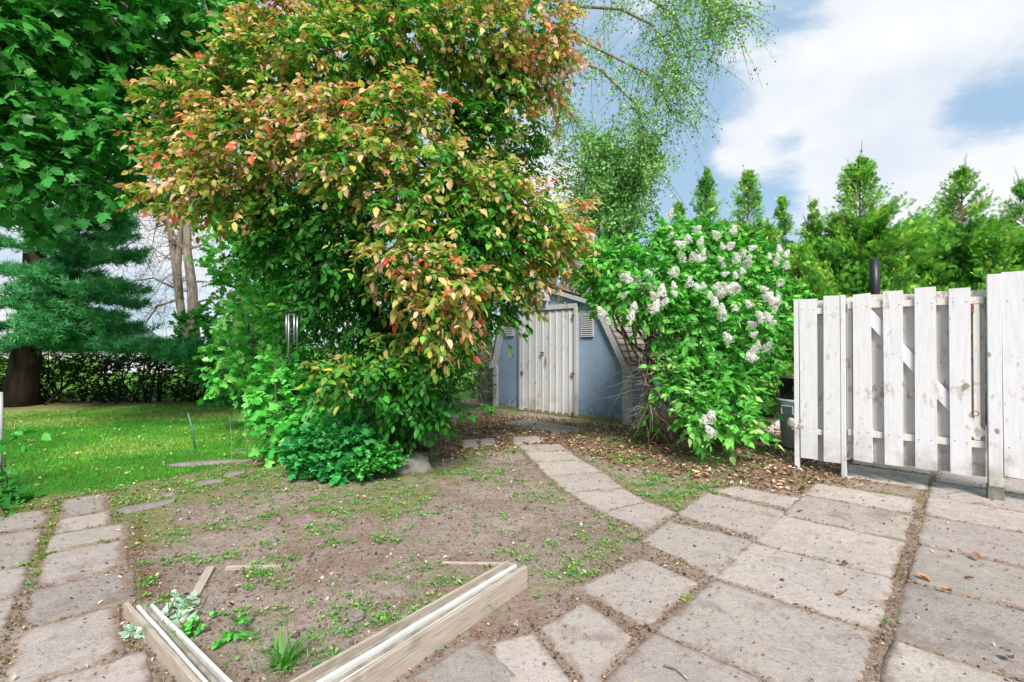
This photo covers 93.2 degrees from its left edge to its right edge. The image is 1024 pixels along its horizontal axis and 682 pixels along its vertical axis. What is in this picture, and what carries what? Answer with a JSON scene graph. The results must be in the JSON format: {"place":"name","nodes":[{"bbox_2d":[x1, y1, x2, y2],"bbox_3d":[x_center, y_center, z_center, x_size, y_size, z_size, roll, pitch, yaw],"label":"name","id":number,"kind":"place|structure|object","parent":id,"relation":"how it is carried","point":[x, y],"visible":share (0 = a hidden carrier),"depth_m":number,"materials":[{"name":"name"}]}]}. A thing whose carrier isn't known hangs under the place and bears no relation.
{"place":"outdoors","nodes":[
{"label":"outdoors","id":0,"kind":"place"},
{"bbox_2d":[0,493,152,681],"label":"terrace","id":1,"kind":"structure","parent":0,"point":[54,655],"depth_m":2.50,"materials":[{"name":"concrete"}]},
{"bbox_2d":[0,329,158,358],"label":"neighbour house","id":2,"kind":"structure","parent":0,"point":[50,357],"depth_m":47.68,"materials":[{"name":"white glass"}]},
{"bbox_2d":[0,401,296,519],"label":"lawn grass","id":3,"kind":"structure","parent":0,"point":[102,438],"depth_m":6.50,"materials":[{"name":"green plant"}]},
{"bbox_2d":[470,372,492,402],"bbox_3d":[-0.489,1.057,10.774,0.851,0.715,0.345,0,-1,34],"label":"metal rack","id":4,"kind":"object","parent":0,"point":[475,373],"visible":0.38,"depth_m":10.77,"materials":[{"name":"grey metal"}]},
{"bbox_2d":[0,347,1023,681],"bbox_3d":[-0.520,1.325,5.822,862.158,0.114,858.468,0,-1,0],"label":"ground","id":5,"kind":"structure","parent":0,"point":[476,497],"depth_m":3.39,"materials":[{"name":"soil"}]},
{"bbox_2d":[0,392,3,482],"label":"white pole","id":6,"kind":"object","parent":5,"relation":"on","point":[1,422],"visible":0.77,"depth_m":4.59,"materials":[{"name":"white"}]},
{"bbox_2d":[0,467,42,516],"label":"broadleaf weed","id":7,"kind":"object","parent":5,"relation":"on","point":[13,484],"visible":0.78,"depth_m":3.96,"materials":[{"name":"green plant"}]},
{"bbox_2d":[0,423,51,482],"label":"tall weed","id":8,"kind":"object","parent":5,"relation":"on","point":[43,437],"visible":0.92,"depth_m":4.43,"materials":[{"name":"green plant"}]},
{"bbox_2d":[0,112,250,406],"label":"pine tree","id":9,"kind":"object","parent":5,"relation":"on","point":[55,295],"visible":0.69,"depth_m":9.26,"materials":[{"name":"green plant"}]},
{"bbox_2d":[0,336,287,404],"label":"hedge","id":10,"kind":"object","parent":5,"relation":"on","point":[63,367],"visible":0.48,"depth_m":11.14,"materials":[{"name":"green plant"}]},
{"bbox_2d":[0,0,290,250],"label":"maple tree","id":11,"kind":"object","parent":5,"relation":"on","point":[72,59],"visible":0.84,"depth_m":5.81,"materials":[{"name":"green plant"}]},
{"bbox_2d":[116,499,175,513],"bbox_3d":[-2.923,1.328,3.881,0.392,0.060,0.149,1,-1,-43],"label":"edging stone","id":12,"kind":"object","parent":5,"relation":"on","point":[141,507],"visible":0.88,"depth_m":3.84,"materials":[{"name":"grey stone"}]},
{"bbox_2d":[3,402,298,496],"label":"lawn litter","id":13,"kind":"object","parent":5,"relation":"on","point":[125,472],"visible":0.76,"depth_m":6.93,"materials":[{"name":"yellow plant"}]},
{"bbox_2d":[124,602,200,681],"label":"bed board","id":14,"kind":"object","parent":5,"relation":"on","point":[171,660],"visible":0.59,"depth_m":1.99,"materials":[{"name":"brown wood"}]},
{"bbox_2d":[118,581,206,639],"bbox_3d":[-1.617,1.262,2.308,0.310,0.268,0.448,0,-1,0],"label":"bed plant","id":15,"kind":"object","parent":5,"relation":"on","point":[182,611],"visible":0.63,"depth_m":2.29,"materials":[{"name":"green plant"}]},
{"bbox_2d":[158,492,178,497],"bbox_3d":[-2.951,1.331,4.154,0.165,0.063,0.079,0,-1,-23],"label":"edging stone","id":16,"kind":"object","parent":5,"relation":"on","point":[170,494],"visible":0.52,"depth_m":4.14,"materials":[{"name":"grey stone"}]},
{"bbox_2d":[108,166,235,391],"bbox_3d":[-9.984,-1.945,14.071,3.925,7.286,3.304,0,-1,-27],"label":"bare tree","id":17,"kind":"object","parent":5,"relation":"on","point":[178,243],"visible":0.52,"depth_m":13.95,"materials":[{"name":"brown plant"}]},
{"bbox_2d":[136,605,208,681],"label":"vinyl strip","id":18,"kind":"object","parent":5,"relation":"on","point":[142,612],"visible":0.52,"depth_m":2.02,"materials":[{"name":"white plastic"}]},
{"bbox_2d":[100,352,253,372],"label":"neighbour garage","id":19,"kind":"structure","parent":5,"relation":"on","point":[135,370],"depth_m":23.30,"materials":[{"name":"white"}]},
{"bbox_2d":[140,361,181,372],"bbox_3d":[-16.648,1.509,23.481,2.600,1.050,0.060,0,-1,-8],"label":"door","id":20,"kind":"structure","parent":19,"relation":"in","point":[140,361],"depth_m":23.37,"materials":[{"name":"white"}]},
{"bbox_2d":[143,605,217,681],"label":"vinyl strip","id":21,"kind":"object","parent":5,"relation":"on","point":[199,666],"visible":0.48,"depth_m":2.00,"materials":[{"name":"beige plastic"}]},
{"bbox_2d":[150,604,232,681],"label":"vinyl strip","id":22,"kind":"object","parent":5,"relation":"on","point":[212,668],"visible":0.54,"depth_m":1.99,"materials":[{"name":"white plastic"}]},
{"bbox_2d":[187,413,195,448],"bbox_3d":[-4.016,1.130,6.077,0.110,0.464,0.026,0,-1,-4],"label":"garden stake","id":23,"kind":"object","parent":5,"relation":"on","point":[193,437],"visible":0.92,"depth_m":6.07,"materials":[{"name":"green metal"}]},
{"bbox_2d":[168,595,220,642],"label":"bed plant","id":24,"kind":"object","parent":5,"relation":"on","point":[187,628],"visible":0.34,"depth_m":2.16,"materials":[{"name":"green plant"}]},
{"bbox_2d":[175,566,214,627],"bbox_3d":[-1.622,1.342,2.456,0.046,0.066,0.793,0,-1,-20],"label":"edging lath","id":25,"kind":"object","parent":5,"relation":"on","point":[199,587],"visible":0.36,"depth_m":2.62,"materials":[{"name":"brown wood"}]},
{"bbox_2d":[199,604,214,614],"bbox_3d":[-1.495,1.314,2.366,0.077,0.041,0.058,0,-1,24],"label":"stone","id":26,"kind":"object","parent":5,"relation":"on","point":[208,608],"visible":0.85,"depth_m":2.35,"materials":[{"name":"grey stone"}]},
{"bbox_2d":[190,479,225,486],"bbox_3d":[-2.861,1.336,4.559,0.291,0.059,0.100,0,-1,-34],"label":"edging stone","id":27,"kind":"object","parent":5,"relation":"on","point":[207,482],"visible":0.84,"depth_m":4.53,"materials":[{"name":"grey stone"}]},
{"bbox_2d":[169,459,256,466],"bbox_3d":[-3.290,1.341,5.325,0.864,0.059,0.129,0,-1,-18],"label":"edging stone","id":28,"kind":"object","parent":5,"relation":"on","point":[197,463],"visible":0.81,"depth_m":5.28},
{"bbox_2d":[210,611,250,649],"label":"bed plant","id":29,"kind":"object","parent":5,"relation":"on","point":[236,635],"visible":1,"depth_m":2.14,"materials":[{"name":"green plant"}]},
{"bbox_2d":[223,471,247,477],"bbox_3d":[-2.765,1.339,4.849,0.222,0.062,0.079,0,-1,-34],"label":"edging stone","id":30,"kind":"object","parent":5,"relation":"on","point":[233,474],"visible":0.78,"depth_m":4.82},
{"bbox_2d":[157,187,319,407],"bbox_3d":[-5.729,-0.883,10.592,4.542,5.158,2.190,0,-1,18],"label":"shrub","id":31,"kind":"object","parent":5,"relation":"on","point":[224,278],"visible":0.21,"depth_m":10.37,"materials":[{"name":"green plant"}]},
{"bbox_2d":[230,418,250,459],"bbox_3d":[-3.046,1.104,5.461,0.264,0.500,0.264,0,-1,0],"label":"wire support","id":32,"kind":"object","parent":5,"relation":"on","point":[237,449],"visible":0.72,"depth_m":5.44,"materials":[{"name":"grey metal"}]},
{"bbox_2d":[192,261,302,419],"bbox_3d":[-3.967,0.061,7.238,1.876,2.638,1.059,0,-1,21],"label":"maple sapling","id":33,"kind":"object","parent":5,"relation":"on","point":[235,353],"visible":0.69,"depth_m":7.13,"materials":[{"name":"green plant"}]},
{"bbox_2d":[225,564,282,570],"bbox_3d":[-1.509,1.347,2.838,0.320,0.066,0.023,0,-1,-3],"label":"edging lath","id":34,"kind":"object","parent":5,"relation":"on","point":[232,567],"visible":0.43,"depth_m":2.83,"materials":[{"name":"brown wood"}]},
{"bbox_2d":[253,565,274,578],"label":"grass tuft","id":35,"kind":"object","parent":5,"relation":"on","point":[260,570],"visible":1,"depth_m":2.75,"materials":[{"name":"green plant"}]},
{"bbox_2d":[251,621,317,671],"bbox_3d":[-0.924,1.250,1.970,0.279,0.140,0.271,0,-1,0],"label":"grass tuft","id":36,"kind":"object","parent":5,"relation":"on","point":[290,656],"visible":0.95,"depth_m":1.99,"materials":[{"name":"green plant"}]},
{"bbox_2d":[233,344,347,468],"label":"seedling maple","id":37,"kind":"object","parent":5,"relation":"on","point":[259,403],"visible":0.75,"depth_m":5.49,"materials":[{"name":"green plant"}]},
{"bbox_2d":[271,408,389,485],"bbox_3d":[-1.806,1.064,4.944,1.111,0.810,1.055,0,-1,0],"label":"perennial clump","id":38,"kind":"object","parent":5,"relation":"on","point":[336,440],"visible":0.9,"depth_m":4.64,"materials":[{"name":"green plant"}]},
{"bbox_2d":[344,622,353,629],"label":"stone","id":39,"kind":"object","parent":5,"relation":"on","point":[349,625],"visible":1,"depth_m":2.22,"materials":[{"name":"beige stone"}]},
{"bbox_2d":[347,608,365,621],"bbox_3d":[-0.743,1.313,2.321,0.087,0.048,0.068,0,-1,-41],"label":"stone","id":40,"kind":"object","parent":5,"relation":"on","point":[357,615],"visible":0.99,"depth_m":2.30,"materials":[{"name":"grey stone"}]},
{"bbox_2d":[111,0,603,455],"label":"ornamental tree","id":41,"kind":"object","parent":5,"relation":"on","point":[389,377],"visible":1,"depth_m":4.88,"materials":[{"name":"green plant"}]},
{"bbox_2d":[285,262,298,359],"bbox_3d":[-2.142,-0.298,4.713,0.124,0.970,0.146,0,-1,-25],"label":"wind chime","id":42,"kind":"object","parent":41,"relation":"hanging from","point":[295,325],"visible":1,"depth_m":4.68,"materials":[{"name":"silver metal"}]},
{"bbox_2d":[212,166,526,394],"bbox_3d":[-3.513,-1.642,12.849,8.560,6.138,2.552,0,-1,0],"label":"shrub","id":43,"kind":"object","parent":5,"relation":"on","point":[393,242],"visible":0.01,"depth_m":12.62,"materials":[{"name":"green plant"}]},
{"bbox_2d":[341,436,408,480],"bbox_3d":[-1.313,1.136,4.711,0.685,0.447,0.522,0,-1,-28],"label":"perennial clump","id":44,"kind":"object","parent":5,"relation":"on","point":[390,459],"visible":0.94,"depth_m":4.61,"materials":[{"name":"green plant"}]},
{"bbox_2d":[289,560,508,681],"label":"edging lath","id":45,"kind":"object","parent":5,"relation":"on","point":[324,666],"visible":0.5,"depth_m":2.03,"materials":[{"name":"brown wood"}]},
{"bbox_2d":[298,284,506,404],"bbox_3d":[-2.442,-0.258,10.723,5.411,3.585,2.525,0,-1,0],"label":"shrub","id":46,"kind":"object","parent":5,"relation":"on","point":[470,383],"visible":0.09,"depth_m":10.36,"materials":[{"name":"green plant"}]},
{"bbox_2d":[307,562,515,681],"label":"vinyl strip","id":47,"kind":"object","parent":5,"relation":"on","point":[354,656],"visible":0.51,"depth_m":2.00,"materials":[{"name":"beige plastic"}]},
{"bbox_2d":[4,404,819,677],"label":"weeds","id":48,"kind":"object","parent":5,"relation":"on","point":[350,593],"visible":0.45,"depth_m":3.64,"materials":[{"name":"green plant"}]},
{"bbox_2d":[393,453,431,473],"bbox_3d":[-1.040,1.314,5.096,0.422,0.252,0.300,0,-1,0],"label":"rock","id":49,"kind":"object","parent":5,"relation":"on","point":[418,463],"visible":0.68,"depth_m":4.98,"materials":[{"name":"stone"}]},
{"bbox_2d":[315,564,516,681],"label":"vinyl strip","id":50,"kind":"object","parent":5,"relation":"on","point":[345,668],"visible":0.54,"depth_m":2.03,"materials":[{"name":"white plastic"}]},
{"bbox_2d":[7,405,830,681],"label":"grass tufts","id":51,"kind":"object","parent":5,"relation":"on","point":[398,564],"visible":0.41,"depth_m":3.76,"materials":[{"name":"green plant"}]},
{"bbox_2d":[332,567,519,681],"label":"vinyl strip","id":52,"kind":"object","parent":5,"relation":"on","point":[379,654],"visible":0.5,"depth_m":2.02,"materials":[{"name":"beige plastic"}]},
{"bbox_2d":[339,566,526,681],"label":"vinyl strip","id":53,"kind":"object","parent":5,"relation":"on","point":[417,633],"visible":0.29,"depth_m":2.03,"materials":[{"name":"white plastic"}]},
{"bbox_2d":[342,566,526,681],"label":"bed board","id":54,"kind":"object","parent":5,"relation":"on","point":[397,662],"visible":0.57,"depth_m":2.07,"materials":[{"name":"brown wood"}]},
{"bbox_2d":[455,575,461,581],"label":"stone","id":55,"kind":"object","parent":5,"relation":"on","point":[459,577],"visible":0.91,"depth_m":2.68,"materials":[{"name":"grey stone"}]},
{"bbox_2d":[447,409,472,428],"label":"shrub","id":56,"kind":"object","parent":5,"relation":"on","point":[457,414],"visible":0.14,"depth_m":7.50,"materials":[{"name":"green plant"}]},
{"bbox_2d":[442,561,512,565],"bbox_3d":[-0.205,1.349,2.888,0.428,0.063,0.024,0,-1,2],"label":"edging lath","id":57,"kind":"object","parent":5,"relation":"on","point":[464,562],"visible":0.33,"depth_m":2.88,"materials":[{"name":"brown wood"}]},
{"bbox_2d":[476,404,496,414],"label":"weed clump","id":58,"kind":"object","parent":5,"relation":"on","point":[489,408],"visible":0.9,"depth_m":9.12,"materials":[{"name":"green plant"}]},
{"bbox_2d":[0,425,1020,681],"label":"soil clods","id":59,"kind":"object","parent":5,"relation":"on","point":[296,635],"visible":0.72,"depth_m":2.95,"materials":[{"name":"brown soil"}]},
{"bbox_2d":[0,442,1021,681],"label":"moss","id":60,"kind":"object","parent":5,"relation":"on","point":[422,549],"visible":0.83,"depth_m":2.98,"materials":[{"name":"green plant"}]},
{"bbox_2d":[0,442,1023,681],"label":"joint debris","id":61,"kind":"object","parent":5,"relation":"on","point":[532,625],"visible":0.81,"depth_m":2.82,"materials":[{"name":"brown soil"}]},
{"bbox_2d":[4,406,1022,681],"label":"leaf litter","id":62,"kind":"object","parent":5,"relation":"on","point":[668,452],"visible":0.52,"depth_m":5.33,"materials":[{"name":"brown plant"}]},
{"bbox_2d":[489,285,676,423],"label":"garden shed","id":63,"kind":"structure","parent":5,"relation":"on","point":[558,364],"depth_m":8.89,"materials":[{"name":"blue"}]},
{"bbox_2d":[520,311,548,411],"bbox_3d":[0.429,0.394,9.408,0.675,1.940,0.094,-1,-1,43],"label":"door","id":64,"kind":"structure","parent":63,"relation":"in","point":[534,372],"depth_m":9.39,"materials":[{"name":"white wood"}]},
{"bbox_2d":[549,309,574,417],"bbox_3d":[0.915,0.404,8.955,0.635,1.970,0.094,-1,-1,43],"label":"door","id":65,"kind":"structure","parent":63,"relation":"in","point":[561,322],"depth_m":8.98,"materials":[{"name":"white wood"}]},
{"bbox_2d":[523,134,670,292],"bbox_3d":[2.011,-2.132,12.978,4.955,7.104,2.041,0,-1,0],"label":"tree","id":66,"kind":"object","parent":5,"relation":"on","point":[563,187],"visible":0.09,"depth_m":13.07,"materials":[{"name":"green plant"}]},
{"bbox_2d":[477,0,782,401],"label":"elm tree","id":67,"kind":"object","parent":5,"relation":"on","point":[619,197],"visible":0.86,"depth_m":10.17,"materials":[{"name":"green plant"}]},
{"bbox_2d":[660,201,694,315],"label":"cedar tree","id":68,"kind":"object","parent":5,"relation":"on","point":[677,208],"visible":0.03,"depth_m":10.17,"materials":[{"name":"green plant"}]},
{"bbox_2d":[677,593,695,601],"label":"grass tuft","id":69,"kind":"object","parent":5,"relation":"on","point":[688,596],"visible":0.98,"depth_m":2.47,"materials":[{"name":"green plant"}]},
{"bbox_2d":[567,207,813,464],"bbox_3d":[2.349,-0.136,6.177,2.518,3.247,3.584,0,-1,38],"label":"lilac bush","id":70,"kind":"object","parent":5,"relation":"on","point":[705,406],"visible":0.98,"depth_m":5.69,"materials":[{"name":"green plant"}]},
{"bbox_2d":[681,166,731,359],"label":"cedar tree","id":71,"kind":"object","parent":5,"relation":"on","point":[707,189],"visible":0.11,"depth_m":9.74,"materials":[{"name":"green plant"}]},
{"bbox_2d":[657,208,793,400],"bbox_3d":[3.769,-0.514,8.914,2.623,3.908,2.304,0,-1,0],"label":"cedar tree","id":72,"kind":"object","parent":5,"relation":"on","point":[784,342],"visible":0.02,"depth_m":8.41,"materials":[{"name":"green plant"}]},
{"bbox_2d":[727,165,818,378],"bbox_3d":[4.755,-1.052,9.697,2.389,5.059,2.924,0,-1,0],"label":"cedar tree","id":73,"kind":"object","parent":5,"relation":"on","point":[748,190],"visible":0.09,"depth_m":9.54,"materials":[{"name":"green plant"}]},
{"bbox_2d":[750,216,796,416],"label":"cedar tree","id":74,"kind":"object","parent":5,"relation":"on","point":[766,232],"visible":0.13,"depth_m":8.88,"materials":[{"name":"green plant"}]},
{"bbox_2d":[699,238,849,415],"bbox_3d":[5.116,-0.195,8.809,3.278,3.398,2.664,0,-1,0],"label":"cedar tree","id":75,"kind":"object","parent":5,"relation":"on","point":[802,251],"visible":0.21,"depth_m":8.58,"materials":[{"name":"green plant"}]},
{"bbox_2d":[776,397,793,448],"bbox_3d":[3.562,1.004,5.960,0.565,0.590,0.570,0,-1,0],"label":"trash bin","id":76,"kind":"object","parent":5,"relation":"on","point":[785,408],"visible":0.32,"depth_m":5.90,"materials":[{"name":"grey plastic"}]},
{"bbox_2d":[774,376,793,399],"bbox_3d":[3.570,0.717,5.973,0.593,0.545,0.594,0,-1,0],"label":"lid","id":77,"kind":"object","parent":76,"relation":"on","point":[786,390],"visible":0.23,"depth_m":5.89,"materials":[{"name":"black plastic"}]},
{"bbox_2d":[773,194,797,257],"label":"cedar tree","id":78,"kind":"object","parent":5,"relation":"on","point":[779,213],"visible":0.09,"depth_m":10.17,"materials":[{"name":"green plant"}]},
{"bbox_2d":[794,295,846,477],"bbox_3d":[3.124,0.448,4.920,0.444,1.802,0.100,0,-1,39],"label":"fence panel","id":79,"kind":"object","parent":5,"relation":"on","point":[820,394],"visible":0.88,"depth_m":4.91,"materials":[{"name":"white paint"}]},
{"bbox_2d":[794,195,850,295],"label":"cedar tree","id":80,"kind":"object","parent":5,"relation":"on","point":[813,226],"visible":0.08,"depth_m":9.33,"materials":[{"name":"green plant"}]},
{"bbox_2d":[825,217,868,293],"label":"cedar tree","id":81,"kind":"object","parent":5,"relation":"on","point":[830,234],"visible":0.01,"depth_m":9.38,"materials":[{"name":"green plant"}]},
{"bbox_2d":[776,143,985,366],"bbox_3d":[6.606,-1.021,8.987,3.704,5.333,4.148,0,-1,0],"label":"cedar tree","id":82,"kind":"object","parent":5,"relation":"on","point":[862,240],"visible":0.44,"depth_m":8.53,"materials":[{"name":"green plant"}]},
{"bbox_2d":[869,242,985,340],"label":"cedar tree","id":83,"kind":"object","parent":5,"relation":"on","point":[899,266],"visible":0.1,"depth_m":8.11,"materials":[{"name":"green plant"}]},
{"bbox_2d":[880,209,985,373],"bbox_3d":[7.551,-0.487,8.828,2.410,3.884,2.261,0,-1,0],"label":"cedar tree","id":84,"kind":"object","parent":5,"relation":"on","point":[930,276],"visible":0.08,"depth_m":8.56,"materials":[{"name":"green plant"}]},
{"bbox_2d":[934,204,960,267],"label":"cedar tree","id":85,"kind":"object","parent":5,"relation":"on","point":[938,218],"visible":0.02,"depth_m":9.59,"materials":[{"name":"green plant"}]},
{"bbox_2d":[920,152,1023,414],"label":"cedar tree","id":86,"kind":"object","parent":5,"relation":"on","point":[974,229],"visible":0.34,"depth_m":8.74,"materials":[{"name":"green plant"}]},
{"bbox_2d":[950,217,1023,422],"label":"cedar tree","id":87,"kind":"object","parent":5,"relation":"on","point":[1000,261],"visible":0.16,"depth_m":8.12,"materials":[{"name":"green plant"}]},
{"bbox_2d":[979,167,1023,279],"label":"cedar tree","id":88,"kind":"object","parent":5,"relation":"on","point":[1013,210],"visible":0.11,"depth_m":8.58,"materials":[{"name":"green plant"}]},
{"bbox_2d":[0,0,1023,346],"label":"sky","id":89,"kind":"structure","parent":0,"point":[923,85],"materials":[{"name":"white"}]},
{"bbox_2d":[462,419,677,530],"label":"path","id":90,"kind":"structure","parent":0,"point":[601,500],"depth_m":4.60,"materials":[{"name":"concrete"}]},
{"bbox_2d":[413,453,1023,681],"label":"patio","id":91,"kind":"structure","parent":0,"point":[806,653],"depth_m":2.47,"materials":[{"name":"concrete"}]},
{"bbox_2d":[664,664,688,679],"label":"twig","id":92,"kind":"object","parent":91,"relation":"on","point":[680,671],"visible":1,"depth_m":1.91,"materials":[{"name":"beige wood"}]},
{"bbox_2d":[869,258,879,294],"bbox_3d":[4.505,0.169,5.999,0.134,2.382,0.104,0,-1,0],"label":"stove pipe","id":93,"kind":"object","parent":91,"relation":"on","point":[874,274],"visible":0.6,"depth_m":5.97,"materials":[{"name":"black metal"}]},
{"bbox_2d":[917,572,930,581],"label":"fallen leaf","id":94,"kind":"object","parent":91,"relation":"on","point":[924,576],"visible":1,"depth_m":2.65,"materials":[{"name":"orange plant"}]},
{"bbox_2d":[972,552,980,559],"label":"fallen leaf","id":95,"kind":"object","parent":91,"relation":"on","point":[977,556],"visible":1,"depth_m":2.92,"materials":[{"name":"orange plant"}]},
{"bbox_2d":[985,271,1023,500],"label":"fence panel","id":96,"kind":"object","parent":91,"relation":"on","point":[1005,378],"visible":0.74,"depth_m":4.04,"materials":[{"name":"white paint"}]},
{"bbox_2d":[846,287,987,476],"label":"gate","id":97,"kind":"structure","parent":96,"relation":"attached to","point":[915,366],"depth_m":4.40,"materials":[{"name":"white paint"}]}
]}

